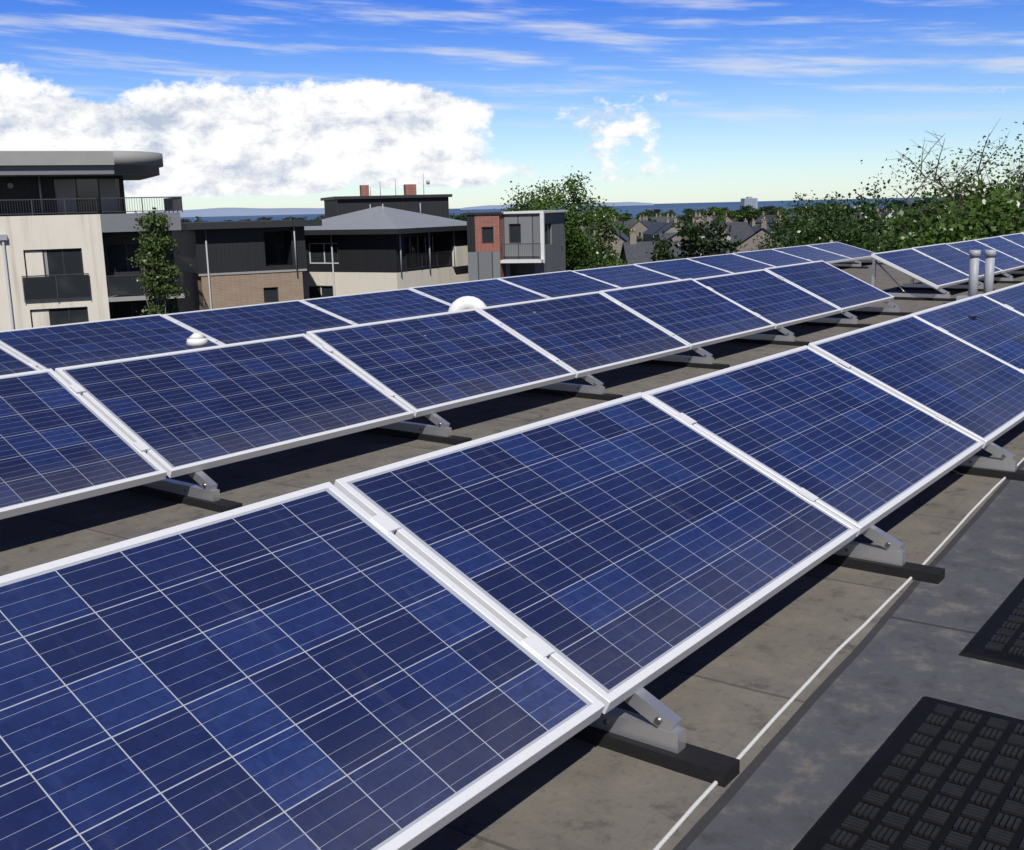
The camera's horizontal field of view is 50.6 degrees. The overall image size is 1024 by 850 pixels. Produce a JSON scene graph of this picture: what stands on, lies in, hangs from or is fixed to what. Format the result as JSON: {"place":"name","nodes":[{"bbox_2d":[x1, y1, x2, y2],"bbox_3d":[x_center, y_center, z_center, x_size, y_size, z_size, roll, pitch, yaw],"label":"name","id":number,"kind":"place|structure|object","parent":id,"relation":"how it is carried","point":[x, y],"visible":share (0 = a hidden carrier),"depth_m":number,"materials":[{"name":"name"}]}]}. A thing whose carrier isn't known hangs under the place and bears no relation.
{"place":"outdoors","nodes":[
{"label":"outdoors","id":0,"kind":"place"},
{"bbox_2d":[126,208,324,216],"bbox_3d":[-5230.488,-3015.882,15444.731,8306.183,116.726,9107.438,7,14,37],"label":"hills","id":1,"kind":"structure","parent":0,"point":[212,212],"depth_m":14506.36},
{"bbox_2d":[0,258,1023,849],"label":"building roof","id":2,"kind":"structure","parent":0,"point":[736,686],"depth_m":3.27,"materials":[{"name":"concrete"}]},
{"bbox_2d":[186,333,208,348],"bbox_3d":[-2.490,-0.517,8.602,0.180,0.430,0.180,7,14,37],"label":"mushroom vent","id":3,"kind":"object","parent":2,"relation":"on","point":[196,340],"visible":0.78,"depth_m":8.52,"materials":[{"name":"white plastic"}]},
{"bbox_2d":[0,247,884,366],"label":"panel mounting clamps","id":4,"kind":"object","parent":2,"relation":"on","point":[856,264],"visible":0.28,"depth_m":21.24,"materials":[{"name":"metal"}]},
{"bbox_2d":[0,346,39,374],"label":"solar panel","id":5,"kind":"object","parent":4,"relation":"on","point":[11,363],"visible":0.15,"depth_m":8.20,"materials":[{"name":"glass"}]},
{"bbox_2d":[0,314,221,371],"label":"solar panel","id":6,"kind":"object","parent":4,"relation":"on","point":[52,347],"visible":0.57,"depth_m":8.98,"materials":[{"name":"glass"}]},
{"bbox_2d":[163,300,354,344],"bbox_3d":[-2.340,-0.963,10.351,0.990,0.050,1.650,24,24,32],"label":"solar panel","id":7,"kind":"object","parent":4,"relation":"on","point":[231,325],"visible":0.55,"depth_m":10.30,"materials":[{"name":"glass"}]},
{"bbox_2d":[300,288,450,324],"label":"solar panel","id":8,"kind":"object","parent":4,"relation":"on","point":[363,308],"visible":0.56,"depth_m":11.62,"materials":[{"name":"glass"}]},
{"bbox_2d":[409,278,547,306],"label":"solar panel","id":9,"kind":"object","parent":4,"relation":"on","point":[492,292],"visible":0.57,"depth_m":13.01,"materials":[{"name":"glass"}]},
{"bbox_2d":[498,270,619,297],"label":"solar panel","id":10,"kind":"object","parent":4,"relation":"on","point":[558,284],"visible":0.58,"depth_m":14.22,"materials":[{"name":"glass"}]},
{"bbox_2d":[574,264,679,287],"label":"solar panel","id":11,"kind":"object","parent":4,"relation":"on","point":[622,276],"visible":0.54,"depth_m":15.54,"materials":[{"name":"glass"}]},
{"bbox_2d":[633,258,730,279],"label":"solar panel","id":12,"kind":"object","parent":4,"relation":"on","point":[683,268],"visible":0.61,"depth_m":16.82,"materials":[{"name":"glass"}]},
{"bbox_2d":[686,253,774,272],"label":"solar panel","id":13,"kind":"object","parent":4,"relation":"on","point":[732,263],"visible":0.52,"depth_m":18.12,"materials":[{"name":"glass"}]},
{"bbox_2d":[732,249,812,266],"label":"solar panel","id":14,"kind":"object","parent":4,"relation":"on","point":[775,258],"visible":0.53,"depth_m":19.43,"materials":[{"name":"glass"}]},
{"bbox_2d":[773,245,851,263],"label":"solar panel","id":15,"kind":"object","parent":4,"relation":"on","point":[809,253],"visible":0.78,"depth_m":20.72,"materials":[{"name":"glass"}]},
{"bbox_2d":[807,242,874,260],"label":"solar panel","id":16,"kind":"object","parent":4,"relation":"on","point":[849,251],"visible":0.76,"depth_m":21.94,"materials":[{"name":"glass"}]},
{"bbox_2d":[448,296,486,311],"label":"roof vent dome","id":17,"kind":"structure","parent":2,"relation":"on","point":[466,302],"depth_m":10.49,"materials":[{"name":"white plastic"}]},
{"bbox_2d":[69,275,911,512],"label":"panel mounting brackets","id":18,"kind":"object","parent":2,"relation":"on","point":[205,494],"visible":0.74,"depth_m":6.64,"materials":[{"name":"metal"}]},
{"bbox_2d":[0,369,166,519],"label":"solar panel","id":19,"kind":"object","parent":18,"relation":"on","point":[62,442],"visible":1,"depth_m":4.88,"materials":[{"name":"glass"}]},
{"bbox_2d":[55,334,413,477],"bbox_3d":[-1.431,-0.157,5.838,0.990,0.050,1.650,34,29,27],"label":"solar panel","id":20,"kind":"object","parent":18,"relation":"on","point":[182,412],"visible":0.92,"depth_m":5.70,"materials":[{"name":"glass"}]},
{"bbox_2d":[306,308,575,417],"bbox_3d":[-0.419,-0.448,7.130,0.990,0.050,1.650,35,29,27],"label":"solar panel","id":21,"kind":"object","parent":18,"relation":"on","point":[422,365],"visible":0.99,"depth_m":7.02,"materials":[{"name":"glass"}]},
{"bbox_2d":[477,291,690,377],"bbox_3d":[0.594,-0.734,8.432,0.990,0.050,1.650,35,29,27],"label":"solar panel","id":22,"kind":"object","parent":18,"relation":"on","point":[584,334],"visible":0.91,"depth_m":8.34,"materials":[{"name":"glass"}]},
{"bbox_2d":[599,278,775,349],"bbox_3d":[1.604,-1.023,9.732,0.990,0.050,1.650,35,29,27],"label":"solar panel","id":23,"kind":"object","parent":18,"relation":"on","point":[692,313],"visible":0.9,"depth_m":9.64,"materials":[{"name":"glass"}]},
{"bbox_2d":[693,269,841,328],"bbox_3d":[2.616,-1.303,11.030,0.990,0.051,1.650,34,29,27],"label":"solar panel","id":24,"kind":"object","parent":18,"relation":"on","point":[778,302],"visible":0.9,"depth_m":10.96,"materials":[{"name":"glass"}]},
{"bbox_2d":[764,260,893,312],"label":"solar panel","id":25,"kind":"object","parent":18,"relation":"on","point":[843,291],"visible":0.95,"depth_m":12.24,"materials":[{"name":"glass"}]},
{"bbox_2d":[371,304,1023,787],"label":"panel mounting brackets","id":26,"kind":"object","parent":2,"relation":"on","point":[653,732],"visible":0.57,"depth_m":2.73,"materials":[{"name":"metal"}]},
{"bbox_2d":[0,482,604,849],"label":"solar panel","id":27,"kind":"object","parent":26,"relation":"on","point":[327,666],"visible":1,"depth_m":2.23,"materials":[{"name":"glass"}]},
{"bbox_2d":[334,392,858,713],"bbox_3d":[0.363,0.283,3.431,0.990,0.050,1.650,35,29,27],"label":"solar panel","id":28,"kind":"object","parent":26,"relation":"on","point":[614,553],"visible":0.88,"depth_m":3.23,"materials":[{"name":"glass"}]},
{"bbox_2d":[643,345,984,536],"bbox_3d":[1.372,-0.002,4.728,0.990,0.050,1.650,34,29,27],"label":"solar panel","id":29,"kind":"object","parent":26,"relation":"on","point":[862,454],"visible":0.8,"depth_m":4.58,"materials":[{"name":"glass"}]},
{"bbox_2d":[808,314,1023,447],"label":"solar panel","id":30,"kind":"object","parent":26,"relation":"on","point":[968,388],"visible":0.83,"depth_m":5.86,"materials":[{"name":"glass"}]},
{"bbox_2d":[912,294,1023,369],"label":"solar panel","id":31,"kind":"object","parent":26,"relation":"on","point":[955,320],"visible":0.77,"depth_m":7.21,"materials":[{"name":"glass"}]},
{"bbox_2d":[968,316,1023,337],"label":"loose cable","id":32,"kind":"object","parent":31,"relation":"on","point":[993,323],"visible":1,"depth_m":7.37,"materials":[{"name":"black plastic"}]},
{"bbox_2d":[982,282,1023,314],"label":"solar panel","id":33,"kind":"object","parent":26,"relation":"on","point":[1012,296],"visible":0.72,"depth_m":8.44,"materials":[{"name":"glass"}]},
{"bbox_2d":[653,458,1023,849],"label":"cable","id":34,"kind":"object","parent":2,"relation":"on","point":[681,820],"visible":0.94,"depth_m":3.06,"materials":[{"name":"white plastic"}]},
{"bbox_2d":[793,696,1023,849],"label":"rubber mat","id":35,"kind":"object","parent":2,"relation":"on","point":[935,774],"visible":1,"depth_m":2.48,"materials":[{"name":"rubber"}]},
{"bbox_2d":[870,240,1023,300],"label":"row mounts","id":36,"kind":"object","parent":2,"relation":"on","point":[945,296],"visible":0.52,"depth_m":14.73,"materials":[{"name":"metal"}]},
{"bbox_2d":[871,248,968,288],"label":"solar panel","id":37,"kind":"object","parent":36,"relation":"on","point":[932,272],"visible":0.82,"depth_m":14.81,"materials":[{"name":"glass"}]},
{"bbox_2d":[912,243,1002,278],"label":"solar panel","id":38,"kind":"object","parent":36,"relation":"on","point":[950,256],"visible":0.74,"depth_m":16.19,"materials":[{"name":"glass"}]},
{"bbox_2d":[946,240,1023,272],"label":"solar panel","id":39,"kind":"object","parent":36,"relation":"on","point":[1005,262],"visible":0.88,"depth_m":17.58,"materials":[{"name":"glass"}]},
{"bbox_2d":[974,236,1023,261],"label":"solar panel","id":40,"kind":"object","parent":36,"relation":"on","point":[1006,247],"visible":0.86,"depth_m":18.79,"materials":[{"name":"glass"}]},
{"bbox_2d":[1000,233,1023,246],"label":"solar panel","id":41,"kind":"object","parent":36,"relation":"on","point":[1017,238],"visible":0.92,"depth_m":20.06,"materials":[{"name":"glass"}]},
{"bbox_2d":[956,250,996,300],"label":"vent pipes","id":42,"kind":"object","parent":2,"relation":"on","point":[975,255],"visible":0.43,"depth_m":13.12,"materials":[{"name":"grey metal"}]},
{"bbox_2d":[959,578,1023,668],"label":"rubber mat","id":43,"kind":"object","parent":2,"relation":"on","point":[998,638],"visible":1,"depth_m":3.34,"materials":[{"name":"rubber"}]},
{"bbox_2d":[0,0,1023,212],"label":"sky","id":44,"kind":"structure","parent":0,"point":[244,103],"materials":[{"name":"blue"}]},
{"bbox_2d":[460,202,653,209],"bbox_3d":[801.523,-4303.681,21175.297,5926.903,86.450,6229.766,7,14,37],"label":"hills","id":45,"kind":"structure","parent":0,"point":[606,203],"depth_m":19829.97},
{"bbox_2d":[180,197,1022,221],"bbox_3d":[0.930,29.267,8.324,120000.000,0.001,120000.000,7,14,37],"label":"sea","id":46,"kind":"structure","parent":0,"point":[676,208],"depth_m":8301.40,"materials":[{"name":"liquid"}]},
{"bbox_2d":[582,213,860,243],"bbox_3d":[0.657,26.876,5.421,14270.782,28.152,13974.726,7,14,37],"label":"ground","id":47,"kind":"structure","parent":0,"point":[632,222],"depth_m":1305.61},
{"bbox_2d":[0,151,184,330],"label":"apartment block","id":48,"kind":"structure","parent":47,"relation":"on","point":[68,234],"depth_m":54.24,"materials":[{"name":"white paint"}]},
{"bbox_2d":[126,207,191,315],"bbox_3d":[-15.321,-2.173,47.956,3.951,14.679,3.964,3,12,20],"label":"columnar tree","id":49,"kind":"object","parent":47,"relation":"on","point":[156,243],"visible":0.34,"depth_m":46.70,"materials":[{"name":"green plant"}]},
{"bbox_2d":[193,216,207,221],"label":"tree","id":50,"kind":"object","parent":47,"relation":"on","point":[196,220],"visible":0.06,"depth_m":435.77,"materials":[{"name":"green plant"}]},
{"bbox_2d":[172,220,321,312],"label":"apartment building","id":51,"kind":"structure","parent":47,"relation":"on","point":[242,263],"depth_m":64.32,"materials":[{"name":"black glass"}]},
{"bbox_2d":[284,216,307,219],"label":"tree","id":52,"kind":"object","parent":47,"relation":"on","point":[292,218],"visible":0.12,"depth_m":814.69,"materials":[{"name":"green plant"}]},
{"bbox_2d":[302,203,468,298],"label":"apartment building","id":53,"kind":"structure","parent":47,"relation":"on","point":[377,248],"depth_m":71.36,"materials":[{"name":"grey glass"}]},
{"bbox_2d":[320,175,451,218],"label":"block","id":54,"kind":"structure","parent":47,"relation":"on","point":[410,199],"depth_m":96.62,"materials":[{"name":"grey glass"}]},
{"bbox_2d":[449,213,464,219],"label":"tree","id":55,"kind":"object","parent":47,"relation":"on","point":[461,214],"visible":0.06,"depth_m":293.56,"materials":[{"name":"green plant"}]},
{"bbox_2d":[450,210,473,220],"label":"tree","id":56,"kind":"object","parent":47,"relation":"on","point":[463,218],"visible":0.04,"depth_m":196.28,"materials":[{"name":"green plant"}]},
{"bbox_2d":[465,210,567,280],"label":"red brick block","id":57,"kind":"structure","parent":47,"relation":"on","point":[509,244],"depth_m":70.90,"materials":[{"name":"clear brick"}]},
{"bbox_2d":[494,166,630,270],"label":"round tree","id":58,"kind":"object","parent":47,"relation":"on","point":[579,247],"visible":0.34,"depth_m":79.48,"materials":[{"name":"green plant"}]},
{"bbox_2d":[569,211,589,225],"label":"tree","id":59,"kind":"object","parent":47,"relation":"on","point":[581,222],"visible":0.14,"depth_m":644.67,"materials":[{"name":"green plant"}]},
{"bbox_2d":[575,239,620,268],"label":"tree","id":60,"kind":"object","parent":47,"relation":"on","point":[610,250],"visible":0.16,"depth_m":129.93,"materials":[{"name":"green plant"}]},
{"bbox_2d":[590,217,618,235],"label":"house","id":61,"kind":"structure","parent":47,"relation":"on","point":[603,228],"depth_m":431.32,"materials":[{"name":"stone"}]},
{"bbox_2d":[592,204,619,215],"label":"tree","id":62,"kind":"object","parent":47,"relation":"on","point":[605,207],"visible":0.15,"depth_m":667.22,"materials":[{"name":"green plant"}]},
{"bbox_2d":[584,215,628,265],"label":"house","id":63,"kind":"structure","parent":47,"relation":"on","point":[622,238],"depth_m":147.56,"materials":[{"name":"beige stone"}]},
{"bbox_2d":[604,224,643,240],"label":"tree","id":64,"kind":"object","parent":47,"relation":"on","point":[625,230],"visible":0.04,"depth_m":211.76,"materials":[{"name":"green plant"}]},
{"bbox_2d":[618,214,633,224],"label":"tree","id":65,"kind":"object","parent":47,"relation":"on","point":[624,218],"visible":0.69,"depth_m":1113.75,"materials":[{"name":"green plant"}]},
{"bbox_2d":[622,226,646,241],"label":"tree","id":66,"kind":"object","parent":47,"relation":"on","point":[638,240],"visible":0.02,"depth_m":196.15,"materials":[{"name":"green plant"}]},
{"bbox_2d":[631,215,652,238],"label":"house","id":67,"kind":"structure","parent":47,"relation":"on","point":[641,226],"depth_m":383.88,"materials":[{"name":"stone"}]},
{"bbox_2d":[637,209,656,224],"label":"tree","id":68,"kind":"object","parent":47,"relation":"on","point":[648,215],"visible":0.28,"depth_m":430.36,"materials":[{"name":"green plant"}]},
{"bbox_2d":[642,217,668,240],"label":"house","id":69,"kind":"structure","parent":47,"relation":"on","point":[650,232],"depth_m":344.91,"materials":[{"name":"stone"}]},
{"bbox_2d":[650,209,661,214],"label":"tree","id":70,"kind":"object","parent":47,"relation":"on","point":[655,210],"visible":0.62,"depth_m":1861.75,"materials":[{"name":"green plant"}]},
{"bbox_2d":[648,213,670,223],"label":"house","id":71,"kind":"structure","parent":47,"relation":"on","point":[660,218],"depth_m":540.31,"materials":[{"name":"stone"}]},
{"bbox_2d":[653,216,679,240],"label":"house","id":72,"kind":"structure","parent":47,"relation":"on","point":[667,228],"depth_m":271.56,"materials":[{"name":"stone"}]},
{"bbox_2d":[656,232,676,240],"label":"house","id":73,"kind":"structure","parent":47,"relation":"on","point":[666,235],"depth_m":202.96,"materials":[{"name":"stone"}]},
{"bbox_2d":[657,211,678,219],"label":"tree","id":74,"kind":"object","parent":47,"relation":"on","point":[665,214],"visible":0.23,"depth_m":814.90,"materials":[{"name":"green plant"}]},
{"bbox_2d":[619,226,735,264],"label":"house","id":75,"kind":"structure","parent":47,"relation":"on","point":[634,250],"depth_m":130.23,"materials":[{"name":"stone"}]},
{"bbox_2d":[667,220,698,240],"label":"house","id":76,"kind":"structure","parent":47,"relation":"on","point":[675,238],"depth_m":191.06,"materials":[{"name":"stone"}]},
{"bbox_2d":[676,213,704,219],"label":"tree","id":77,"kind":"object","parent":47,"relation":"on","point":[688,215],"visible":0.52,"depth_m":905.94,"materials":[{"name":"green plant"}]},
{"bbox_2d":[645,212,747,261],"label":"tree","id":78,"kind":"object","parent":47,"relation":"on","point":[694,237],"visible":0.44,"depth_m":101.34,"materials":[{"name":"green plant"}]},
{"bbox_2d":[693,212,703,222],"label":"house","id":79,"kind":"structure","parent":47,"relation":"on","point":[698,218],"depth_m":361.48,"materials":[{"name":"stone"}]},
{"bbox_2d":[702,207,727,215],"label":"tree","id":80,"kind":"object","parent":47,"relation":"on","point":[722,209],"visible":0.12,"depth_m":865.04,"materials":[{"name":"green plant"}]},
{"bbox_2d":[690,207,742,219],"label":"tree","id":81,"kind":"object","parent":47,"relation":"on","point":[719,212],"visible":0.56,"depth_m":596.95,"materials":[{"name":"green plant"}]},
{"bbox_2d":[698,213,753,241],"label":"house","id":82,"kind":"structure","parent":47,"relation":"on","point":[743,231],"depth_m":174.08,"materials":[{"name":"stone"}]},
{"bbox_2d":[731,209,762,225],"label":"tree","id":83,"kind":"object","parent":47,"relation":"on","point":[746,214],"visible":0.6,"depth_m":688.60,"materials":[{"name":"green plant"}]},
{"bbox_2d":[739,205,758,212],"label":"tree","id":84,"kind":"object","parent":47,"relation":"on","point":[746,208],"visible":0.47,"depth_m":1137.55,"materials":[{"name":"green plant"}]},
{"bbox_2d":[743,218,762,232],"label":"house","id":85,"kind":"structure","parent":47,"relation":"on","point":[754,228],"depth_m":241.28,"materials":[{"name":"stone"}]},
{"bbox_2d":[737,215,791,251],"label":"house","id":86,"kind":"structure","parent":47,"relation":"on","point":[759,233],"depth_m":163.44,"materials":[{"name":"stone"}]},
{"bbox_2d":[748,210,785,219],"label":"tree","id":87,"kind":"object","parent":47,"relation":"on","point":[772,212],"visible":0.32,"depth_m":665.29,"materials":[{"name":"green plant"}]},
{"bbox_2d":[758,206,776,211],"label":"tree","id":88,"kind":"object","parent":47,"relation":"on","point":[766,208],"visible":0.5,"depth_m":1280.17,"materials":[{"name":"green plant"}]},
{"bbox_2d":[755,211,781,226],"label":"house","id":89,"kind":"structure","parent":47,"relation":"on","point":[759,219],"depth_m":470.55,"materials":[{"name":"stone"}]},
{"bbox_2d":[772,210,787,223],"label":"tree","id":90,"kind":"object","parent":47,"relation":"on","point":[783,215],"visible":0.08,"depth_m":376.63,"materials":[{"name":"green plant"}]},
{"bbox_2d":[775,206,792,211],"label":"tree","id":91,"kind":"object","parent":47,"relation":"on","point":[783,208],"visible":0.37,"depth_m":1178.95,"materials":[{"name":"green plant"}]},
{"bbox_2d":[774,211,806,223],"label":"house","id":92,"kind":"structure","parent":47,"relation":"on","point":[787,215],"depth_m":405.42,"materials":[{"name":"stone"}]},
{"bbox_2d":[748,190,872,250],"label":"tree","id":93,"kind":"object","parent":47,"relation":"on","point":[778,233],"visible":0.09,"depth_m":80.36,"materials":[{"name":"green plant"}]},
{"bbox_2d":[794,203,844,216],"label":"tree","id":94,"kind":"object","parent":47,"relation":"on","point":[813,209],"visible":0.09,"depth_m":631.75,"materials":[{"name":"green plant"}]},
{"bbox_2d":[768,182,915,251],"bbox_3d":[19.404,-6.026,61.464,10.531,15.192,10.142,3,12,21],"label":"bright tree","id":95,"kind":"object","parent":47,"relation":"on","point":[851,236],"visible":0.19,"depth_m":59.89,"materials":[{"name":"green plant"}]},
{"bbox_2d":[850,209,878,229],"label":"house","id":96,"kind":"structure","parent":47,"relation":"on","point":[860,215],"depth_m":459.06,"materials":[{"name":"stone"}]},
{"bbox_2d":[867,208,894,235],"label":"house","id":97,"kind":"structure","parent":47,"relation":"on","point":[883,214],"depth_m":406.60,"materials":[{"name":"stone"}]},
{"bbox_2d":[861,200,902,212],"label":"tree","id":98,"kind":"object","parent":47,"relation":"on","point":[880,209],"visible":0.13,"depth_m":586.08,"materials":[{"name":"green plant"}]},
{"bbox_2d":[884,199,909,212],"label":"tree","id":99,"kind":"object","parent":47,"relation":"on","point":[898,201],"visible":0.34,"depth_m":890.69,"materials":[{"name":"green plant"}]},
{"bbox_2d":[842,208,952,252],"bbox_3d":[16.502,-1.925,44.552,10.310,13.804,9.928,-12,16,-43],"label":"tree","id":100,"kind":"object","parent":47,"relation":"on","point":[907,225],"visible":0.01,"depth_m":43.30,"materials":[{"name":"green plant"}]},
{"bbox_2d":[862,191,955,249],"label":"bright tree","id":101,"kind":"object","parent":47,"relation":"on","point":[903,221],"depth_m":65.21,"materials":[{"name":"green plant"}]},
{"bbox_2d":[853,119,1023,250],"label":"sparse tree","id":102,"kind":"object","parent":47,"relation":"on","point":[966,179],"visible":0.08,"depth_m":41.70,"materials":[{"name":"green plant"}]},
{"bbox_2d":[864,160,1023,252],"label":"bush","id":103,"kind":"object","parent":47,"relation":"on","point":[999,211],"visible":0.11,"depth_m":31.21,"materials":[{"name":"green plant"}]},
{"bbox_2d":[867,153,1023,252],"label":"bright tree","id":104,"kind":"object","parent":47,"relation":"on","point":[939,198],"visible":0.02,"depth_m":51.09,"materials":[{"name":"green plant"}]},
{"bbox_2d":[874,180,1023,251],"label":"bright tree","id":105,"kind":"object","parent":47,"relation":"on","point":[936,219],"visible":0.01,"depth_m":34.33,"materials":[{"name":"green plant"}]},
{"bbox_2d":[741,197,757,209],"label":"tower block","id":106,"kind":"structure","parent":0,"point":[753,202],"depth_m":2209.77,"materials":[{"name":"white concrete"}]}
]}

